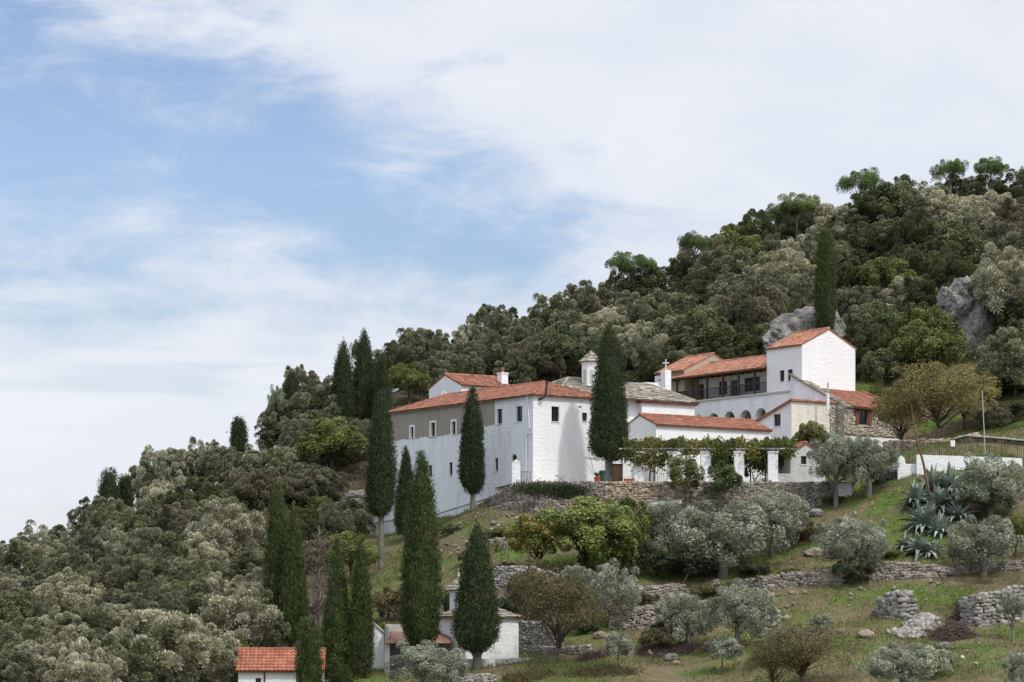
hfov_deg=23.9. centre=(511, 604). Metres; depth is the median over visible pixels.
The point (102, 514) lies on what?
oak tree
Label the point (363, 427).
oak tree
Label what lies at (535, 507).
footing wall
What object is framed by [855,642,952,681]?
olive tree
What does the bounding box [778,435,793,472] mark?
shrub
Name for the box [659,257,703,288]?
oak tree
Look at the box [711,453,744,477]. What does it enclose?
shrub
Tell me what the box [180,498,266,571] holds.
tree
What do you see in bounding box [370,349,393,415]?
cypress tree
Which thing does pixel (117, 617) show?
oak tree
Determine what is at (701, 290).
oak tree
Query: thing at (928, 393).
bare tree
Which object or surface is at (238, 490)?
oak tree
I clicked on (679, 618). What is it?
olive tree
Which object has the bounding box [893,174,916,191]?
broadleaf tree
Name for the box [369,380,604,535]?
monastery wing
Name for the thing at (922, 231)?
oak tree
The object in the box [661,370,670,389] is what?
cross pier
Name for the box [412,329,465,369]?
oak tree
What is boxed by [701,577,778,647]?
olive tree
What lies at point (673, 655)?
boulder
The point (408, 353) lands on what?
oak tree
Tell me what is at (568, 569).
olive tree
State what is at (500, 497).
terrace wall
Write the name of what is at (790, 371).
window
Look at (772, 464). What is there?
pergola
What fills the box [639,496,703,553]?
olive tree
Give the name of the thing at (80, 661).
oak tree
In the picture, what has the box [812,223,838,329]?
cypress tree
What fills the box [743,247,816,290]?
oak tree
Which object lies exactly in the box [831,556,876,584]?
shrub
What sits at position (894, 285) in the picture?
oak tree
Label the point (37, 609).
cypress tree
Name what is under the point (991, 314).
tree
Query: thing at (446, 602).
cypress tree
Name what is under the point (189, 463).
oak tree
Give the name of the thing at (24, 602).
broadleaf tree
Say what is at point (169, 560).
oak tree
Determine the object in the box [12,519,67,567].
oak tree
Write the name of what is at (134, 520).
broadleaf tree
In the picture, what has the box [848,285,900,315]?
oak tree
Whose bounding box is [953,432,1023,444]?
field wall
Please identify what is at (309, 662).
cypress tree
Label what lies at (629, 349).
oak tree
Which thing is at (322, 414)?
oak tree
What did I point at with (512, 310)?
oak tree
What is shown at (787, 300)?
broadleaf tree
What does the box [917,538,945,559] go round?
agave
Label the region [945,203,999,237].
oak tree
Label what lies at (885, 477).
parked car
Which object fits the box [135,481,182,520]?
oak tree
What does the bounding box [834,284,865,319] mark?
oak tree
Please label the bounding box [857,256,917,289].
broadleaf tree
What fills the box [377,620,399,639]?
shrub
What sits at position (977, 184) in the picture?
oak tree
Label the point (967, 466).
agave
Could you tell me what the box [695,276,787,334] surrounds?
oak tree
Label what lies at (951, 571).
boulder
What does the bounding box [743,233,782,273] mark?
oak tree
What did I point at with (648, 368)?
oak tree
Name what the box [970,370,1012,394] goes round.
oak tree
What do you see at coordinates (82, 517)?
oak tree
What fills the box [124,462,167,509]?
oak tree
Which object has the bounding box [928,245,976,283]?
oak tree
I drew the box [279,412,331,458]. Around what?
oak tree
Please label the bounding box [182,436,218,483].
oak tree
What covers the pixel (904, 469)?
white step wall
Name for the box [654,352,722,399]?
gable end house
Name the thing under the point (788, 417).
cream house
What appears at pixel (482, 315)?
oak tree
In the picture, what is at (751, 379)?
window
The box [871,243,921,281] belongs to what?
oak tree
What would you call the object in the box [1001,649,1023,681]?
olive tree
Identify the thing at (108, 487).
cypress tree
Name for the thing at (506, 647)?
chapel
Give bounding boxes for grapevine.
[615,435,675,480]
[669,434,735,458]
[704,434,798,480]
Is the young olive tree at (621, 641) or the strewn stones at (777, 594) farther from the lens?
the strewn stones at (777, 594)
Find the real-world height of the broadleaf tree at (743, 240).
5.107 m
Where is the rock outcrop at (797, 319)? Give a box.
[766,306,845,336]
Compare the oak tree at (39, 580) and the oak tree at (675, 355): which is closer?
the oak tree at (39, 580)
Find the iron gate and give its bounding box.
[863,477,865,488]
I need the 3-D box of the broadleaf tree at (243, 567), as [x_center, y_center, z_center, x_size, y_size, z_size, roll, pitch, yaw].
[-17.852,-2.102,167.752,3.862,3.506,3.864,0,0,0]
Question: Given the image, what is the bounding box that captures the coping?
[953,435,1023,440]
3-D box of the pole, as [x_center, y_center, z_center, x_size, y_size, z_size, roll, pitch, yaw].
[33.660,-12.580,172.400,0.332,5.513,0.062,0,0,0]
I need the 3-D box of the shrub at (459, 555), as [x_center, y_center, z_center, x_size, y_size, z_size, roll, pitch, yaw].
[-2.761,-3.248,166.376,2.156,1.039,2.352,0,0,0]
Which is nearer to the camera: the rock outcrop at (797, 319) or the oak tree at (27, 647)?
the oak tree at (27, 647)
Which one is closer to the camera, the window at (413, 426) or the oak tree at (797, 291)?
the window at (413, 426)
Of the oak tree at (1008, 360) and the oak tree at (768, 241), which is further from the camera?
the oak tree at (768, 241)
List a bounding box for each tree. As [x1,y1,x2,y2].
[0,536,42,584]
[0,568,35,608]
[0,590,53,635]
[0,610,64,671]
[0,647,46,681]
[3,639,75,681]
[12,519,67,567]
[19,605,90,650]
[20,561,70,599]
[31,603,43,627]
[32,542,97,585]
[33,567,107,615]
[43,636,127,681]
[46,524,81,546]
[57,598,112,642]
[62,525,111,570]
[66,494,99,534]
[82,563,122,602]
[84,496,146,538]
[84,629,163,681]
[86,602,145,635]
[91,519,136,564]
[91,553,171,593]
[96,466,121,535]
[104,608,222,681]
[109,508,162,536]
[110,571,161,612]
[114,589,185,633]
[117,473,134,512]
[117,527,189,569]
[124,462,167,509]
[131,445,189,493]
[131,557,190,590]
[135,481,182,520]
[150,499,202,540]
[151,577,228,620]
[154,556,230,596]
[156,447,205,491]
[157,475,231,524]
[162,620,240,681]
[172,531,233,574]
[178,571,238,613]
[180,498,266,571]
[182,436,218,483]
[186,495,248,527]
[194,441,245,485]
[198,439,223,483]
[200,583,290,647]
[217,468,272,507]
[220,635,250,656]
[222,439,277,485]
[224,564,265,611]
[227,413,249,452]
[227,550,266,579]
[241,469,292,504]
[250,446,316,483]
[254,422,295,446]
[256,391,326,434]
[258,405,283,421]
[258,428,275,450]
[260,479,289,628]
[264,631,291,647]
[266,508,325,540]
[267,384,284,446]
[274,471,322,507]
[275,499,311,647]
[278,364,308,393]
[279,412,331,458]
[282,368,300,416]
[284,370,332,408]
[285,460,333,496]
[292,416,369,477]
[292,612,325,681]
[296,377,342,413]
[301,468,352,503]
[301,539,345,571]
[304,408,346,433]
[304,496,331,514]
[304,522,326,638]
[316,501,355,539]
[319,493,376,537]
[319,533,351,678]
[322,530,380,583]
[327,336,357,423]
[327,652,343,681]
[335,417,373,458]
[344,532,377,678]
[349,339,360,360]
[352,327,377,421]
[362,390,399,568]
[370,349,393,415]
[372,342,415,392]
[373,328,420,386]
[384,639,469,681]
[388,363,430,404]
[392,444,414,540]
[397,327,439,370]
[397,450,445,670]
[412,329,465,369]
[412,355,455,392]
[434,343,486,374]
[441,588,449,611]
[449,520,502,669]
[451,323,494,370]
[456,385,487,512]
[458,303,512,354]
[466,328,522,375]
[486,307,531,335]
[490,350,540,383]
[490,514,574,567]
[498,316,550,351]
[504,557,625,664]
[507,333,568,380]
[527,293,581,336]
[529,327,586,378]
[530,495,640,571]
[545,308,595,345]
[549,279,603,318]
[559,563,596,607]
[563,328,599,374]
[569,311,625,344]
[575,287,622,318]
[580,558,641,623]
[585,320,630,481]
[591,326,639,370]
[594,303,650,331]
[598,269,644,301]
[600,497,654,572]
[603,631,633,663]
[604,250,657,297]
[612,290,676,332]
[615,319,668,370]
[622,265,674,296]
[627,346,674,382]
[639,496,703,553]
[640,288,700,327]
[646,314,699,360]
[654,499,790,579]
[654,587,720,648]
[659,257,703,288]
[661,341,706,366]
[666,271,718,309]
[667,307,736,352]
[668,239,742,280]
[677,230,714,266]
[687,238,758,282]
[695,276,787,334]
[699,339,742,359]
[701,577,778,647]
[704,224,742,251]
[704,268,748,304]
[709,634,744,671]
[710,304,750,330]
[714,237,733,257]
[715,330,762,357]
[727,208,779,245]
[727,234,772,273]
[739,621,864,681]
[740,484,809,556]
[740,643,803,681]
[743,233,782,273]
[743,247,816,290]
[747,281,790,305]
[747,322,770,349]
[753,207,793,233]
[760,301,799,321]
[764,220,813,249]
[767,193,819,245]
[771,233,834,273]
[774,272,814,308]
[776,191,834,246]
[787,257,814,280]
[804,239,858,269]
[805,203,867,243]
[806,427,862,508]
[809,511,892,580]
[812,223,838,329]
[831,186,905,228]
[833,249,877,289]
[834,217,890,264]
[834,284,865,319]
[835,167,884,194]
[835,433,900,498]
[842,327,884,375]
[843,301,876,337]
[845,317,896,362]
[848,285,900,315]
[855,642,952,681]
[856,299,902,336]
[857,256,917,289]
[859,215,914,261]
[859,347,916,393]
[863,180,927,222]
[869,386,938,439]
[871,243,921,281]
[871,336,923,356]
[872,359,1002,438]
[880,275,937,310]
[881,301,954,380]
[884,206,940,257]
[886,351,938,382]
[887,318,969,380]
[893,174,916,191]
[895,233,972,288]
[896,271,944,311]
[896,306,911,319]
[898,175,955,225]
[919,194,990,227]
[926,217,988,264]
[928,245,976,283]
[929,158,969,192]
[930,174,972,205]
[933,514,1023,577]
[934,370,1001,430]
[935,279,952,294]
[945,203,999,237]
[953,174,1009,206]
[953,451,1023,523]
[964,326,1023,397]
[965,242,1023,326]
[966,189,1018,220]
[969,401,1014,428]
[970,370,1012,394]
[973,156,1009,190]
[974,213,1023,265]
[983,197,1023,241]
[984,333,1001,350]
[985,228,1023,268]
[992,298,1023,333]
[993,168,1023,203]
[995,400,1023,419]
[998,590,1023,641]
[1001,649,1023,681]
[1003,382,1023,390]
[1009,166,1023,182]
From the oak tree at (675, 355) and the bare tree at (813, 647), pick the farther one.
the oak tree at (675, 355)
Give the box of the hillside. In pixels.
[1,233,1023,681]
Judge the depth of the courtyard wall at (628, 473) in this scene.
184.41 m
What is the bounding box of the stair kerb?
[638,499,681,510]
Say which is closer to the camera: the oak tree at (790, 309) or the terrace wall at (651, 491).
the terrace wall at (651, 491)
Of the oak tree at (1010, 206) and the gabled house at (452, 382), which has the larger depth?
the oak tree at (1010, 206)
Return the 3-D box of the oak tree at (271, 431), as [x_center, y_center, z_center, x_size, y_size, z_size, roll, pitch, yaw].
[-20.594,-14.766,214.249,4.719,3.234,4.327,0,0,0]
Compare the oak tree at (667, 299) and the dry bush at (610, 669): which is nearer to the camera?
the dry bush at (610, 669)
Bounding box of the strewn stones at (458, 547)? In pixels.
[437,507,510,554]
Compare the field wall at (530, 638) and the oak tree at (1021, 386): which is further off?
the oak tree at (1021, 386)
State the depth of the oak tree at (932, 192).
272.49 m
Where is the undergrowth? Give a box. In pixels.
[0,211,1008,681]
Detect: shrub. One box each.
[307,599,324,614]
[369,586,402,619]
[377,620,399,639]
[436,524,463,533]
[456,551,467,560]
[484,527,516,536]
[493,561,517,570]
[495,595,526,612]
[503,477,603,499]
[509,568,563,608]
[519,610,541,620]
[574,620,598,632]
[576,539,638,573]
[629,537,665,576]
[637,592,660,601]
[637,627,683,650]
[650,616,675,629]
[651,551,719,579]
[667,453,705,510]
[689,582,730,595]
[706,460,743,511]
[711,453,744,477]
[736,563,771,575]
[744,437,777,481]
[775,567,802,574]
[777,513,825,541]
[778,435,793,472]
[790,420,827,444]
[808,612,833,634]
[820,495,844,502]
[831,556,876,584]
[880,549,901,556]
[930,647,957,678]
[944,603,961,623]
[952,488,1015,518]
[1002,512,1023,556]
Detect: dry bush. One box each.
[343,461,368,479]
[500,665,560,681]
[561,661,638,677]
[571,646,608,661]
[634,640,696,657]
[791,529,822,540]
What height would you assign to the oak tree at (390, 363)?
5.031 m
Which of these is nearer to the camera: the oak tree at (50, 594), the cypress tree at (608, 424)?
the oak tree at (50, 594)
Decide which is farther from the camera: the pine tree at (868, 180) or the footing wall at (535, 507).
the pine tree at (868, 180)
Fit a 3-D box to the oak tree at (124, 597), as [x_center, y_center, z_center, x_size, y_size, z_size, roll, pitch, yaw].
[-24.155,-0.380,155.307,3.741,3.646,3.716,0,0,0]
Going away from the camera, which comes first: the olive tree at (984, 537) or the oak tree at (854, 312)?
the olive tree at (984, 537)
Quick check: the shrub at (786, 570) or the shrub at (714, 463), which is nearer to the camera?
the shrub at (786, 570)
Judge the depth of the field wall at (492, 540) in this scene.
168.20 m
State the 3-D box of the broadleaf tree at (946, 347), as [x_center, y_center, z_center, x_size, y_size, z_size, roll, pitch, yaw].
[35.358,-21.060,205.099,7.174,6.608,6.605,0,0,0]
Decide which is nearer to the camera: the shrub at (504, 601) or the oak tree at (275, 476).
the shrub at (504, 601)
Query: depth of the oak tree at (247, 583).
155.04 m
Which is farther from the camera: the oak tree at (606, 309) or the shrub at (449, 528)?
the oak tree at (606, 309)
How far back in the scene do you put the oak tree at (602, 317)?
232.30 m
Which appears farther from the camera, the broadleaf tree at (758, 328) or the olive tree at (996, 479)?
the broadleaf tree at (758, 328)
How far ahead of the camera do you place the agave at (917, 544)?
161.10 m
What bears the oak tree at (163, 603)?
on the hillside
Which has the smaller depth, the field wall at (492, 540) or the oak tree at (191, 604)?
the oak tree at (191, 604)
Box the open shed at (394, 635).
[384,624,450,672]
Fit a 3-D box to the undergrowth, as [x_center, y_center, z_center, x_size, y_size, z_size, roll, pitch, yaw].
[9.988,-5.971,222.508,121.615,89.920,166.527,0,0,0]
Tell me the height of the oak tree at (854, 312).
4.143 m
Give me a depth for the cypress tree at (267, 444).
212.63 m
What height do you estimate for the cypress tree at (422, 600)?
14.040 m
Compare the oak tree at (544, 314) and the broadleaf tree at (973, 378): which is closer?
the broadleaf tree at (973, 378)
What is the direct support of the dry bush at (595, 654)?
on the hillside
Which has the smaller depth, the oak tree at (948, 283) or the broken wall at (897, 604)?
the broken wall at (897, 604)
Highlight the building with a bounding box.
[628,412,772,481]
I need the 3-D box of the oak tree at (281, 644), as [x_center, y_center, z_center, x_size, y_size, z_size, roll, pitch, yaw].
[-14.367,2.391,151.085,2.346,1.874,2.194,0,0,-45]
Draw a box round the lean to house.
[789,373,900,450]
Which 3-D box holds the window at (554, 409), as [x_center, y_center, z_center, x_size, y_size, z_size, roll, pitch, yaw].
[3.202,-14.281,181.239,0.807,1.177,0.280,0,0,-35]
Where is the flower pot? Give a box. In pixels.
[594,472,600,481]
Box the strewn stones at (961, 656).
[783,590,997,677]
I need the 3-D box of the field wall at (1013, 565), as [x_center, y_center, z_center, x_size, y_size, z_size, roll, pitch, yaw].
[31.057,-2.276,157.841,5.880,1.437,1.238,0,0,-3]
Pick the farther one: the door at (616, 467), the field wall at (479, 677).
the door at (616, 467)
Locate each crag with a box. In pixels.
[936,275,974,336]
[958,301,997,361]
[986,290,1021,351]
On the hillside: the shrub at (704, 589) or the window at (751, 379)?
the shrub at (704, 589)
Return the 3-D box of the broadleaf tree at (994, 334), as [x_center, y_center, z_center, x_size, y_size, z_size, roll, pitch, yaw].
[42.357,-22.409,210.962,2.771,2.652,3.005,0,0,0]
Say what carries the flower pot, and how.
on the terrace paving
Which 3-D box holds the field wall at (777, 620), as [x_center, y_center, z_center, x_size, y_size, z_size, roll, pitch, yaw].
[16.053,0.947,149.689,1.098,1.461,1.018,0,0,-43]
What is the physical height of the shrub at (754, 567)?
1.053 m
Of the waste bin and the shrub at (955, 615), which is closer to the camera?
the shrub at (955, 615)
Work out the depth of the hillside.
158.90 m
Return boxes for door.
[613,464,620,481]
[700,384,703,399]
[732,380,736,395]
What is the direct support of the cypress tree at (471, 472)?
on the hillside
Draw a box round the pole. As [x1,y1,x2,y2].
[982,390,985,462]
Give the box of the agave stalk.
[909,405,929,495]
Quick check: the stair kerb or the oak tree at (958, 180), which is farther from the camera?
the oak tree at (958, 180)
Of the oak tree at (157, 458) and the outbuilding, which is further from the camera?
the oak tree at (157, 458)
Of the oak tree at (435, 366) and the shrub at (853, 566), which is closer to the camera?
the shrub at (853, 566)
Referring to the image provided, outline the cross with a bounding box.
[662,359,668,369]
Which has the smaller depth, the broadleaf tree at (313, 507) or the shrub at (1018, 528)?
the shrub at (1018, 528)
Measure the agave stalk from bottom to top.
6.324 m
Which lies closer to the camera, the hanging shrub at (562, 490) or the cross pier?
the hanging shrub at (562, 490)
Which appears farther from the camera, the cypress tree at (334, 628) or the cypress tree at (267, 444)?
the cypress tree at (267, 444)
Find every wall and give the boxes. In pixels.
[445,673,496,681]
[475,480,605,510]
[480,499,588,514]
[487,537,509,547]
[492,565,558,591]
[519,619,563,653]
[530,644,592,655]
[603,480,693,513]
[605,457,633,481]
[608,604,663,630]
[631,583,685,603]
[688,480,833,513]
[742,567,846,590]
[763,609,781,623]
[767,474,790,481]
[838,483,851,497]
[866,561,947,581]
[869,589,918,619]
[882,438,952,454]
[897,456,915,479]
[916,455,1021,475]
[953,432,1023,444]
[955,559,1023,574]
[958,585,1023,626]
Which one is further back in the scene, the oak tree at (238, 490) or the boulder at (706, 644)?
the oak tree at (238, 490)
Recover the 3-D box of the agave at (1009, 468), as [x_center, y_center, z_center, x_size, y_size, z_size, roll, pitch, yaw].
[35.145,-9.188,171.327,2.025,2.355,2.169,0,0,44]
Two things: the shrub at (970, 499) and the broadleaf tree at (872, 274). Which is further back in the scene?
the broadleaf tree at (872, 274)
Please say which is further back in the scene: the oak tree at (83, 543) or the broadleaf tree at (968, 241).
the broadleaf tree at (968, 241)
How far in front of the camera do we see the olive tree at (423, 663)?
135.25 m
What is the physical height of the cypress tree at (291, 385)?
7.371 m
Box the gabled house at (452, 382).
[427,368,510,397]
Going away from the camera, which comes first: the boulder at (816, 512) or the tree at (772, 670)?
the tree at (772, 670)
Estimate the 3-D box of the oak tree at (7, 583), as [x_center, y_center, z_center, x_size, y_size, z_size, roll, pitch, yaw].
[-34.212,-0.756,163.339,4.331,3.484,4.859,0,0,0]
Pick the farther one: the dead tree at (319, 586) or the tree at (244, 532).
the tree at (244, 532)
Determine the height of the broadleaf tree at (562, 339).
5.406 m
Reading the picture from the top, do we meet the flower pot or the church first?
the church
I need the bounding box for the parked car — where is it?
[871,464,896,482]
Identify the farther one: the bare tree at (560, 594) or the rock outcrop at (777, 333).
the rock outcrop at (777, 333)
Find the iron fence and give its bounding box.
[892,442,1017,463]
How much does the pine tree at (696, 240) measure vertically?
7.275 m
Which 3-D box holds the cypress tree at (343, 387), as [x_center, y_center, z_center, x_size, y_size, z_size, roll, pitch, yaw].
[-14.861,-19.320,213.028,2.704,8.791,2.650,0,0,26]
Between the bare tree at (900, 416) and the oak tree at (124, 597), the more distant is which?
the bare tree at (900, 416)
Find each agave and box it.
[892,529,911,550]
[896,499,949,534]
[897,477,929,512]
[900,531,941,559]
[914,481,970,519]
[917,463,946,491]
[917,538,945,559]
[922,509,956,540]
[932,461,969,493]
[940,497,979,521]
[959,460,981,481]
[1001,460,1021,480]
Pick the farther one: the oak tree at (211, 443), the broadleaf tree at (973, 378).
the oak tree at (211, 443)
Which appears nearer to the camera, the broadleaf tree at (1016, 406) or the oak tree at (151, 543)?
the oak tree at (151, 543)
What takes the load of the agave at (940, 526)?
on the hillside
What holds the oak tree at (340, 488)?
on the hillside
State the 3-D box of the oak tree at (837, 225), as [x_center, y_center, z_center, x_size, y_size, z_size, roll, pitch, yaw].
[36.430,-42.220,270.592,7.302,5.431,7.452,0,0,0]
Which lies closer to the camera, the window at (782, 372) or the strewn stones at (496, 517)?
the strewn stones at (496, 517)
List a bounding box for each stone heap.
[746,614,790,637]
[886,612,944,638]
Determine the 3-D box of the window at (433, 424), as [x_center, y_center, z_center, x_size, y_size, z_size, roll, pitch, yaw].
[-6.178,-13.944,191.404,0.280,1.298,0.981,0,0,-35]
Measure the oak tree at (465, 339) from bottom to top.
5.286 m
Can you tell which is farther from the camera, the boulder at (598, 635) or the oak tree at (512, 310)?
the oak tree at (512, 310)
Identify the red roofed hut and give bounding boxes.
[235,647,326,681]
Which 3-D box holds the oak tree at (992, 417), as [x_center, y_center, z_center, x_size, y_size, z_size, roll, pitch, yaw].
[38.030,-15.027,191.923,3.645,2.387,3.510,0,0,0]
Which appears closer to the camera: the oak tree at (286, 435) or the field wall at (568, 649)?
the field wall at (568, 649)
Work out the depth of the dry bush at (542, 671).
139.53 m
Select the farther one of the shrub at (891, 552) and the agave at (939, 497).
the agave at (939, 497)
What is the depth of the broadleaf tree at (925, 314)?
207.28 m
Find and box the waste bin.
[599,470,605,480]
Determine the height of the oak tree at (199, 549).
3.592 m
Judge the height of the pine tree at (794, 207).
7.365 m
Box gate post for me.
[512,459,520,484]
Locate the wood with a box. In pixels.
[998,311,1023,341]
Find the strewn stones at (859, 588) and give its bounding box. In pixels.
[749,580,952,594]
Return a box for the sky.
[0,0,1023,567]
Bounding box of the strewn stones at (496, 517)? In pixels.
[479,513,568,535]
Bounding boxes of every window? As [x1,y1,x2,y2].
[409,425,414,438]
[429,420,435,436]
[450,419,456,435]
[496,409,501,424]
[515,406,522,422]
[551,406,557,421]
[582,413,587,421]
[719,381,726,394]
[745,376,759,383]
[773,414,780,426]
[781,370,784,381]
[787,369,792,381]
[800,456,806,464]
[858,409,866,424]
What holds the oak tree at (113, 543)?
on the hillside
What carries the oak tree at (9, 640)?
on the hillside
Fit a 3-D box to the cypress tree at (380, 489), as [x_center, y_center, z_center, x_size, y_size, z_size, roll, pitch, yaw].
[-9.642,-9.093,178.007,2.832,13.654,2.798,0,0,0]
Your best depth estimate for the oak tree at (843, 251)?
253.97 m
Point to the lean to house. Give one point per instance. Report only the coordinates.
(854, 415)
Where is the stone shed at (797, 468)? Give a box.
[778,441,824,481]
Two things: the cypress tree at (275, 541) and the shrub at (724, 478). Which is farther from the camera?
the shrub at (724, 478)
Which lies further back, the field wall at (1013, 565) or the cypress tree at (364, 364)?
the cypress tree at (364, 364)
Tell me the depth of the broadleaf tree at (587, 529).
160.05 m
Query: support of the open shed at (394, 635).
on the hillside
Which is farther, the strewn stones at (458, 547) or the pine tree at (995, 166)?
the pine tree at (995, 166)
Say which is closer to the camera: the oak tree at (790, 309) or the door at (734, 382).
the door at (734, 382)
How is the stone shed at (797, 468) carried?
on the terrace paving
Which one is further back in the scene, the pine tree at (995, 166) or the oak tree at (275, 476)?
the pine tree at (995, 166)
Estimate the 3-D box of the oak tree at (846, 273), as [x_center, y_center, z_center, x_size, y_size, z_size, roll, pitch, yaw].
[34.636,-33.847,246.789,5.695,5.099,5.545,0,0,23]
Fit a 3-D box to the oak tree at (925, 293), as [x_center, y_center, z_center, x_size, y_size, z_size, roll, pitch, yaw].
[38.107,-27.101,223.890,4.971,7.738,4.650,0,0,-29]
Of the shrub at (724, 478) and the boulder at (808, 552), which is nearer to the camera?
the boulder at (808, 552)
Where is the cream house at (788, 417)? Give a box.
[755,398,837,453]
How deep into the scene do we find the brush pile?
142.13 m
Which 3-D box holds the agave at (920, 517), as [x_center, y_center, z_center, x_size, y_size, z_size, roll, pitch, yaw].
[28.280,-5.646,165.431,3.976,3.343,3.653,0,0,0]
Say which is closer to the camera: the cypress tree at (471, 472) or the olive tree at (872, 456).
the olive tree at (872, 456)
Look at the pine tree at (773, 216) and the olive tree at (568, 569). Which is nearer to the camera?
the olive tree at (568, 569)
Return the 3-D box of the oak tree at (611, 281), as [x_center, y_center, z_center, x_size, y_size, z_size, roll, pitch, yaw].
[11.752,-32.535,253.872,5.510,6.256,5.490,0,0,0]
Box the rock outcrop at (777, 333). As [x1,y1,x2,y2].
[760,324,792,354]
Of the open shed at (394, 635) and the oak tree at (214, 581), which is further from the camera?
the oak tree at (214, 581)
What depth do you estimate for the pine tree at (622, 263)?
249.74 m
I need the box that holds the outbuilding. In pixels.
[323,622,384,669]
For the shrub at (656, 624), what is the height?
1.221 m
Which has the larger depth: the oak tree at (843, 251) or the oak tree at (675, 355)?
the oak tree at (843, 251)
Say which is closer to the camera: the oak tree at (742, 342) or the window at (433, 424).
the window at (433, 424)
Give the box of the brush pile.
[923,618,978,641]
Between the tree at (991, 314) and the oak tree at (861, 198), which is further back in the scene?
the oak tree at (861, 198)
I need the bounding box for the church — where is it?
[552,350,699,421]
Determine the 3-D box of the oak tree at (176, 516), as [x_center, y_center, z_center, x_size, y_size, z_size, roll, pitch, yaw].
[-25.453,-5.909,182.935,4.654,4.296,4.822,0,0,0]
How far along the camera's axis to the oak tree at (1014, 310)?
211.10 m
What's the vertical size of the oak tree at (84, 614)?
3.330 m
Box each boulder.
[593,631,607,638]
[663,653,678,660]
[703,640,722,650]
[803,547,821,556]
[808,508,824,516]
[856,629,874,638]
[937,642,952,648]
[946,567,955,575]
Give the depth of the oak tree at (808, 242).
253.99 m
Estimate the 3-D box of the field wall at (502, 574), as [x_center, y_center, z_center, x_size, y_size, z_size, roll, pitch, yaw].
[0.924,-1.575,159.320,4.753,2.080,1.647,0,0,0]
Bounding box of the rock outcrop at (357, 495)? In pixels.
[342,489,367,510]
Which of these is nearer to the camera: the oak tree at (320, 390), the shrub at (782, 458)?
the shrub at (782, 458)
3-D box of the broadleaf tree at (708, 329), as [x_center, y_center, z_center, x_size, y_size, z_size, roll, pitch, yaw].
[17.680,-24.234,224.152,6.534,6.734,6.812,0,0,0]
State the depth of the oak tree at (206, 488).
191.61 m
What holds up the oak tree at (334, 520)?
on the hillside
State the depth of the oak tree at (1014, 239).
219.06 m
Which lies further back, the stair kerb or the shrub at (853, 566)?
the stair kerb
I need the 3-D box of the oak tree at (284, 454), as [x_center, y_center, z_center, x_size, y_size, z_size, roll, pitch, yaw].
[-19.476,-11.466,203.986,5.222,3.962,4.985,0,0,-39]
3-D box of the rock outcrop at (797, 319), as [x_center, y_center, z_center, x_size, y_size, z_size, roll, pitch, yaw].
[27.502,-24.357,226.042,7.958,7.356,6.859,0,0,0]
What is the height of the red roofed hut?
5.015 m
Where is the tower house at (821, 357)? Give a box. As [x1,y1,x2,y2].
[765,327,856,411]
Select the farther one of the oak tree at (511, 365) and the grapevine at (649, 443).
the oak tree at (511, 365)
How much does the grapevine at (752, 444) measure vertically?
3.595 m
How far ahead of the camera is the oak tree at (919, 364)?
206.72 m
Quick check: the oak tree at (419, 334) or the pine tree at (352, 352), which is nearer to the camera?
the pine tree at (352, 352)
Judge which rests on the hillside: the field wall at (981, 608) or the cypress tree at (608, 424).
the field wall at (981, 608)
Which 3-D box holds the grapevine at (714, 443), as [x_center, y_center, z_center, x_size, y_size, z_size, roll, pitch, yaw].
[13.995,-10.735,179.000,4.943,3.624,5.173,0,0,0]
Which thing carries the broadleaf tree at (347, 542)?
on the hillside
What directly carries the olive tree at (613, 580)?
on the hillside
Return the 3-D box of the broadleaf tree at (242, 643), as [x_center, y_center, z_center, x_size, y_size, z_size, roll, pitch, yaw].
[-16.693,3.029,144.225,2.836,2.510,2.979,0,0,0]
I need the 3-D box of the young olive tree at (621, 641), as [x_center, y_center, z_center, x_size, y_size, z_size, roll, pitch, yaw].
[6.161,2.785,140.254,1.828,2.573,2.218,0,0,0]
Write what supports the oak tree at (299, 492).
on the hillside
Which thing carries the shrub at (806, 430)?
on the hillside
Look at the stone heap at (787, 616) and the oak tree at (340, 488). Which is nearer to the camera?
the stone heap at (787, 616)
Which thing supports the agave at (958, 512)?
on the hillside
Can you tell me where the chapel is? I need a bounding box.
[437,568,533,668]
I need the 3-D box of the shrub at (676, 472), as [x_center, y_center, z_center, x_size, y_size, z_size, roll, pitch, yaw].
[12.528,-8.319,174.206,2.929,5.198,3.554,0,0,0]
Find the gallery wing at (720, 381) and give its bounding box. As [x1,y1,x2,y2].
[658,354,790,419]
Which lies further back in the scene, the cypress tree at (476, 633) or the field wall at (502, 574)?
the field wall at (502, 574)
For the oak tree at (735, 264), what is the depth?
253.28 m
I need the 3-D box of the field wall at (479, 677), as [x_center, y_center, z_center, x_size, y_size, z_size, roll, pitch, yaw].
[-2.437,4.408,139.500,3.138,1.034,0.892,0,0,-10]
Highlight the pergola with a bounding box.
[619,447,796,481]
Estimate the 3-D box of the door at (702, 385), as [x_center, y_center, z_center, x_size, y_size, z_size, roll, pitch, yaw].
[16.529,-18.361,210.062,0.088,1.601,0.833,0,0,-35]
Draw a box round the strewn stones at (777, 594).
[647,588,794,655]
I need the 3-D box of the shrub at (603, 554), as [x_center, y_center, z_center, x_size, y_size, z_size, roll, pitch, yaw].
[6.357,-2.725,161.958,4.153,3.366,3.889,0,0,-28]
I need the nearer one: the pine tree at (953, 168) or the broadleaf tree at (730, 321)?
the broadleaf tree at (730, 321)
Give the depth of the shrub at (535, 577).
155.13 m

